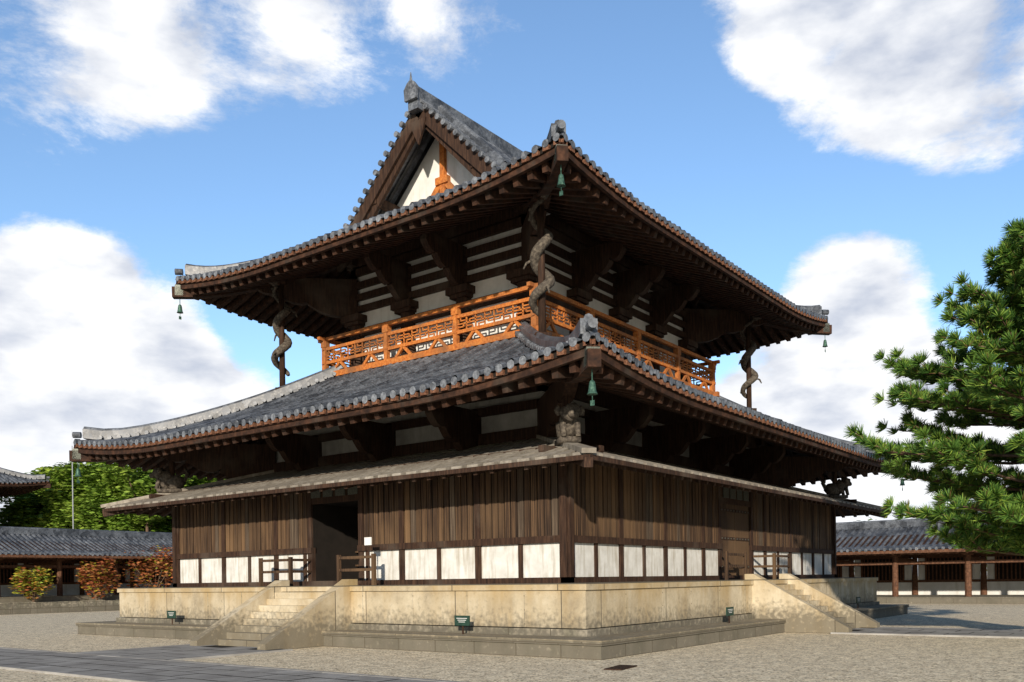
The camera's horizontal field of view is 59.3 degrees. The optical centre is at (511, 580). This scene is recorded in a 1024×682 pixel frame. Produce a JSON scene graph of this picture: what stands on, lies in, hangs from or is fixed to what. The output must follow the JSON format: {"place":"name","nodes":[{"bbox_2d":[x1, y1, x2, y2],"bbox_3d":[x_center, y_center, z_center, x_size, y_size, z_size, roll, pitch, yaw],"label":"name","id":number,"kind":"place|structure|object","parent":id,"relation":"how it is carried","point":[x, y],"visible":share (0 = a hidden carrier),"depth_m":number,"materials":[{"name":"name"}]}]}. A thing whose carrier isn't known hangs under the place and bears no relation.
{"place":"outdoors","nodes":[
{"label":"outdoors","id":0,"kind":"place"},
{"bbox_2d":[0,492,47,527],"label":"tree","id":1,"kind":"object","parent":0,"point":[25,520],"depth_m":81.86,"materials":[{"name":"green plant"}]},
{"bbox_2d":[0,467,47,524],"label":"tree","id":2,"kind":"object","parent":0,"point":[4,498],"depth_m":87.37,"materials":[{"name":"green plant"}]},
{"bbox_2d":[0,467,49,483],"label":"hall roof","id":3,"kind":"structure","parent":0,"point":[7,476],"depth_m":74.50,"materials":[{"name":"grey tile"}]},
{"bbox_2d":[0,471,51,527],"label":"tree","id":4,"kind":"object","parent":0,"point":[27,498],"depth_m":82.12,"materials":[{"name":"green plant"}]},
{"bbox_2d":[0,481,51,497],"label":"hall rafters","id":5,"kind":"object","parent":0,"point":[14,489],"visible":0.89,"depth_m":75.97,"materials":[{"name":"brown wood"}]},
{"bbox_2d":[5,473,49,527],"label":"tree","id":6,"kind":"object","parent":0,"point":[23,522],"visible":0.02,"depth_m":82.58,"materials":[{"name":"green plant"}]},
{"bbox_2d":[8,566,55,601],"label":"shrub foliage","id":7,"kind":"object","parent":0,"point":[40,579],"depth_m":52.49,"materials":[{"name":"green plant"}]},
{"bbox_2d":[8,462,69,528],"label":"tree","id":8,"kind":"object","parent":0,"point":[41,505],"visible":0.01,"depth_m":82.93,"materials":[{"name":"green plant"}]},
{"bbox_2d":[36,482,75,528],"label":"tree","id":9,"kind":"object","parent":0,"point":[55,514],"depth_m":79.09,"materials":[{"name":"green plant"}]},
{"bbox_2d":[37,461,92,528],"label":"tree","id":10,"kind":"object","parent":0,"point":[43,521],"depth_m":79.01,"materials":[{"name":"green plant"}]},
{"bbox_2d":[31,462,107,527],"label":"tree","id":11,"kind":"object","parent":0,"point":[57,493],"depth_m":78.38,"materials":[{"name":"green plant"}]},
{"bbox_2d":[72,446,73,528],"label":"pole","id":12,"kind":"object","parent":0,"point":[72,497],"visible":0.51,"depth_m":63.71,"materials":[{"name":"metal"}]},
{"bbox_2d":[47,479,117,529],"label":"tree","id":13,"kind":"object","parent":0,"point":[66,508],"visible":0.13,"depth_m":76.47,"materials":[{"name":"green plant"}]},
{"bbox_2d":[50,462,118,527],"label":"tree","id":14,"kind":"object","parent":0,"point":[84,480],"visible":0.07,"depth_m":77.58,"materials":[{"name":"green plant"}]},
{"bbox_2d":[75,556,121,599],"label":"shrub foliage","id":15,"kind":"object","parent":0,"point":[96,570],"depth_m":55.71,"materials":[{"name":"brown plant"}]},
{"bbox_2d":[75,497,125,529],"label":"tree","id":16,"kind":"object","parent":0,"point":[94,527],"visible":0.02,"depth_m":75.31,"materials":[{"name":"green plant"}]},
{"bbox_2d":[81,462,149,521],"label":"tree","id":17,"kind":"object","parent":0,"point":[87,472],"visible":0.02,"depth_m":78.72,"materials":[{"name":"green plant"}]},
{"bbox_2d":[75,476,171,532],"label":"tree","id":18,"kind":"object","parent":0,"point":[96,502],"depth_m":74.85,"materials":[{"name":"green plant"}]},
{"bbox_2d":[115,545,172,587],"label":"shrub foliage","id":19,"kind":"object","parent":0,"point":[158,560],"depth_m":58.89,"materials":[{"name":"brown plant"}]},
{"bbox_2d":[91,463,200,532],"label":"tree","id":20,"kind":"object","parent":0,"point":[123,516],"depth_m":74.99,"materials":[{"name":"green plant"}]},
{"bbox_2d":[90,476,202,499],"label":"tree","id":21,"kind":"object","parent":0,"point":[137,484],"depth_m":77.82,"materials":[{"name":"green plant"}]},
{"bbox_2d":[104,462,193,531],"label":"tree","id":22,"kind":"object","parent":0,"point":[129,471],"depth_m":72.57,"materials":[{"name":"green plant"}]},
{"bbox_2d":[96,467,209,530],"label":"tree","id":23,"kind":"object","parent":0,"point":[122,486],"visible":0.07,"depth_m":76.86,"materials":[{"name":"green plant"}]},
{"bbox_2d":[162,476,224,524],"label":"tree","id":24,"kind":"object","parent":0,"point":[199,483],"visible":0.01,"depth_m":78.95,"materials":[{"name":"green plant"}]},
{"bbox_2d":[237,463,749,580],"bbox_3d":[0.755,-1.326,32.077,15.224,2.830,18.524,-1,0,37],"label":"mokoshi interior","id":25,"kind":"object","parent":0,"point":[335,529],"visible":0.19,"depth_m":25.72,"materials":[{"name":"brown wood"}]},
{"bbox_2d":[0,603,1023,681],"bbox_3d":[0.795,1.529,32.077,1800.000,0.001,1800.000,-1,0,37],"label":"ground","id":26,"kind":"structure","parent":0,"point":[801,657],"depth_m":17.36,"materials":[{"name":"beige gravel"}]},
{"bbox_2d":[0,594,118,602],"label":"corridor base top","id":27,"kind":"object","parent":26,"relation":"on","point":[15,599],"depth_m":54.90,"materials":[{"name":"grey stone"}]},
{"bbox_2d":[0,554,172,596],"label":"corridor","id":28,"kind":"object","parent":27,"relation":"on","point":[63,567],"depth_m":58.70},
{"bbox_2d":[0,526,171,556],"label":"corridor roof","id":29,"kind":"structure","parent":28,"relation":"on","point":[38,541],"depth_m":57.57,"materials":[{"name":"grey tile"}]},
{"bbox_2d":[0,600,119,614],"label":"stone base","id":30,"kind":"object","parent":26,"relation":"on","point":[53,607],"visible":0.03,"depth_m":52.60,"materials":[{"name":"beige stone"}]},
{"bbox_2d":[75,574,908,659],"bbox_3d":[0.784,0.719,32.077,23.060,1.620,26.360,-1,0,37],"label":"platform stone","id":31,"kind":"object","parent":26,"relation":"on","point":[599,620],"visible":0.94,"depth_m":21.67,"materials":[{"name":"beige stone"}]},
{"bbox_2d":[161,364,846,487],"bbox_3d":[0.734,-2.850,32.077,16.398,5.840,19.598,-1,0,37],"label":"eave underside","id":32,"kind":"object","parent":31,"relation":"on","point":[618,424],"depth_m":26.58,"materials":[{"name":"brown wood"}]},
{"bbox_2d":[72,313,884,459],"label":"roof tiles","id":33,"kind":"object","parent":32,"relation":"on","point":[319,390],"visible":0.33,"depth_m":25.02,"materials":[{"name":"grey tile"}]},
{"bbox_2d":[72,449,81,482],"bbox_3d":[-13.909,-3.651,28.806,0.260,1.090,0.260,-1,0,-8],"label":"wind bell","id":34,"kind":"object","parent":33,"relation":"hanging from","point":[78,474],"visible":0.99,"depth_m":28.69,"materials":[{"name":"green metal"}]},
{"bbox_2d":[81,344,867,475],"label":"roof soffit","id":35,"kind":"structure","parent":33,"relation":"attached to","point":[616,372],"depth_m":19.28,"materials":[{"name":"brown wood"}]},
{"bbox_2d":[74,339,889,462],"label":"roof eave blocks","id":36,"kind":"structure","parent":33,"relation":"attached to","point":[561,353],"depth_m":21.28,"materials":[{"name":"brown wood"}]},
{"bbox_2d":[69,336,904,486],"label":"roof rafters","id":37,"kind":"object","parent":33,"relation":"attached to","point":[608,380],"visible":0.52,"depth_m":21.29,"materials":[{"name":"brown wood"}]},
{"bbox_2d":[317,281,719,396],"bbox_3d":[0.669,-7.510,32.077,9.240,1.360,12.100,-1,0,37],"label":"balcony railing","id":38,"kind":"object","parent":33,"relation":"on","point":[455,333],"visible":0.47,"depth_m":27.94,"materials":[{"name":"orange wood"}]},
{"bbox_2d":[339,329,702,387],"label":"balcony floor","id":39,"kind":"structure","parent":33,"relation":"on","point":[449,344],"depth_m":27.36,"materials":[{"name":"brown wood"}]},
{"bbox_2d":[258,195,766,381],"bbox_3d":[0.648,-9.020,32.077,12.166,5.300,15.166,-1,0,37],"label":"storey","id":40,"kind":"object","parent":39,"relation":"on","point":[591,260],"depth_m":28.34,"materials":[{"name":"brown wood"}]},
{"bbox_2d":[269,280,297,389],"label":"dragon pillar","id":41,"kind":"structure","parent":40,"relation":"attached to","point":[285,344],"depth_m":29.67,"materials":[{"name":"brown wood"}]},
{"bbox_2d":[174,72,828,319],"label":"roof tiles","id":42,"kind":"object","parent":40,"relation":"on","point":[499,153],"visible":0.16,"depth_m":27.34,"materials":[{"name":"grey tile"}]},
{"bbox_2d":[175,285,182,319],"bbox_3d":[-10.838,-9.055,29.332,0.260,1.090,0.260,-1,0,-8],"label":"wind bell","id":43,"kind":"object","parent":42,"relation":"hanging from","point":[179,311],"visible":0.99,"depth_m":29.23,"materials":[{"name":"green metal"}]},
{"bbox_2d":[397,139,549,215],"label":"gable wall","id":44,"kind":"structure","parent":42,"relation":"attached to","point":[421,185],"depth_m":28.83,"materials":[{"name":"white paint"}]},
{"bbox_2d":[431,142,453,195],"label":"gable struts","id":45,"kind":"object","parent":44,"relation":"attached to","point":[443,182],"visible":0.15,"depth_m":28.36,"materials":[{"name":"orange wood"}]},
{"bbox_2d":[175,142,825,353],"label":"roof soffit","id":46,"kind":"structure","parent":42,"relation":"attached to","point":[573,169],"depth_m":30.50,"materials":[{"name":"brown wood"}]},
{"bbox_2d":[176,138,826,348],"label":"roof eave blocks","id":47,"kind":"structure","parent":42,"relation":"attached to","point":[515,165],"depth_m":24.26,"materials":[{"name":"brown wood"}]},
{"bbox_2d":[172,136,831,360],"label":"roof rafters","id":48,"kind":"object","parent":42,"relation":"attached to","point":[583,207],"visible":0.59,"depth_m":26.09,"materials":[{"name":"brown wood"}]},
{"bbox_2d":[337,109,698,305],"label":"gable bargeboards","id":49,"kind":"object","parent":42,"relation":"attached to","point":[474,164],"visible":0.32,"depth_m":27.89,"materials":[{"name":"wood"}]},
{"bbox_2d":[554,144,565,195],"bbox_3d":[1.106,-9.221,20.279,0.260,1.090,0.260,-1,0,-8],"label":"wind bell","id":50,"kind":"object","parent":42,"relation":"hanging from","point":[561,184],"visible":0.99,"depth_m":20.23,"materials":[{"name":"green metal"}]},
{"bbox_2d":[822,323,829,351],"bbox_3d":[12.127,-9.375,34.821,0.260,1.090,0.260,-1,0,-8],"label":"wind bell","id":51,"kind":"object","parent":42,"relation":"hanging from","point":[827,325],"visible":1,"depth_m":34.70,"materials":[{"name":"green metal"}]},
{"bbox_2d":[523,194,554,335],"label":"dragon pillar","id":52,"kind":"structure","parent":40,"relation":"attached to","point":[546,278],"depth_m":23.01,"materials":[{"name":"brown wood"}]},
{"bbox_2d":[739,316,761,410],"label":"dragon pillar","id":53,"kind":"structure","parent":40,"relation":"attached to","point":[747,369],"depth_m":34.28,"materials":[{"name":"brown wood"}]},
{"bbox_2d":[584,346,599,405],"bbox_3d":[1.524,-3.867,17.107,0.260,1.090,0.260,-1,0,-8],"label":"wind bell","id":54,"kind":"object","parent":33,"relation":"hanging from","point":[592,391],"visible":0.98,"depth_m":17.06,"materials":[{"name":"green metal"}]},
{"bbox_2d":[172,445,836,586],"bbox_3d":[0.753,-1.476,32.077,15.500,3.090,18.800,-1,0,37],"label":"mokoshi frame","id":55,"kind":"object","parent":31,"relation":"on","point":[566,539],"visible":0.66,"depth_m":23.83,"materials":[{"name":"brown wood"}]},
{"bbox_2d":[149,460,189,492],"bbox_3d":[-11.155,-3.546,29.259,0.964,1.420,0.957,-1,0,37],"label":"lion support","id":56,"kind":"object","parent":55,"relation":"on","point":[169,481],"visible":0.98,"depth_m":29.11,"materials":[{"name":"brown wood"}]},
{"bbox_2d":[100,434,887,517],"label":"lower canopy roof","id":57,"kind":"structure","parent":55,"relation":"on","point":[567,453],"depth_m":23.30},
{"bbox_2d":[554,396,584,445],"bbox_3d":[1.221,-3.719,19.881,0.967,1.420,0.951,-1,0,37],"label":"lion support","id":58,"kind":"object","parent":57,"relation":"on","point":[568,425],"visible":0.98,"depth_m":19.54,"materials":[{"name":"brown wood"}]},
{"bbox_2d":[149,445,856,502],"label":"mokoshi brackets","id":59,"kind":"object","parent":55,"relation":"attached to","point":[545,448],"visible":0.18,"depth_m":19.53,"materials":[{"name":"brown wood"}]},
{"bbox_2d":[179,463,831,574],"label":"mokoshi boards","id":60,"kind":"object","parent":55,"relation":"attached to","point":[200,527],"visible":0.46,"depth_m":23.51,"materials":[{"name":"brown wood"}]},
{"bbox_2d":[180,543,830,582],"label":"white wall panels","id":61,"kind":"object","parent":55,"relation":"attached to","point":[540,560],"visible":0.63,"depth_m":22.97,"materials":[{"name":"white paint"}]},
{"bbox_2d":[821,472,851,497],"bbox_3d":[12.598,-3.877,34.929,1.265,1.420,0.668,-1,0,3],"label":"lion support","id":62,"kind":"object","parent":55,"relation":"on","point":[835,488],"visible":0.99,"depth_m":34.73,"materials":[{"name":"brown wood"}]},
{"bbox_2d":[167,537,860,669],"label":"info signs","id":63,"kind":"object","parent":31,"relation":"on","point":[460,620],"visible":0.77,"depth_m":22.68,"materials":[{"name":"green wood"}]},
{"bbox_2d":[258,486,790,585],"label":"wooden railings","id":64,"kind":"object","parent":31,"relation":"on","point":[290,571],"visible":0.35,"depth_m":25.02,"materials":[{"name":"brown wood"}]},
{"bbox_2d":[836,549,1023,596],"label":"corridor","id":65,"kind":"object","parent":26,"relation":"on","point":[948,565],"depth_m":50.91,"materials":[{"name":"brown wood"}]},
{"bbox_2d":[836,518,1000,552],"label":"corridor roof","id":66,"kind":"structure","parent":65,"relation":"on","point":[889,535],"depth_m":50.12,"materials":[{"name":"grey tile"}]},
{"bbox_2d":[855,233,1023,555],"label":"pine trunk and limbs","id":67,"kind":"object","parent":26,"relation":"on","point":[1014,455],"visible":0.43,"depth_m":20.77,"materials":[{"name":"brown plant"}]},
{"bbox_2d":[844,217,1023,555],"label":"pine needles","id":68,"kind":"object","parent":67,"relation":"attached to","point":[996,497],"visible":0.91,"depth_m":20.55,"materials":[{"name":"green plant"}]},
{"bbox_2d":[877,595,1023,603],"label":"corridor stone base","id":69,"kind":"object","parent":26,"relation":"on","point":[959,599],"depth_m":46.86,"materials":[{"name":"beige stone"}]},
{"bbox_2d":[0,627,1023,681],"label":"paving","id":70,"kind":"structure","parent":0,"point":[159,664],"depth_m":17.18,"materials":[{"name":"grey stone"}]},
{"bbox_2d":[0,0,1023,574],"label":"sky","id":71,"kind":"structure","parent":0,"point":[853,158],"materials":[{"name":"blue"}]}
]}

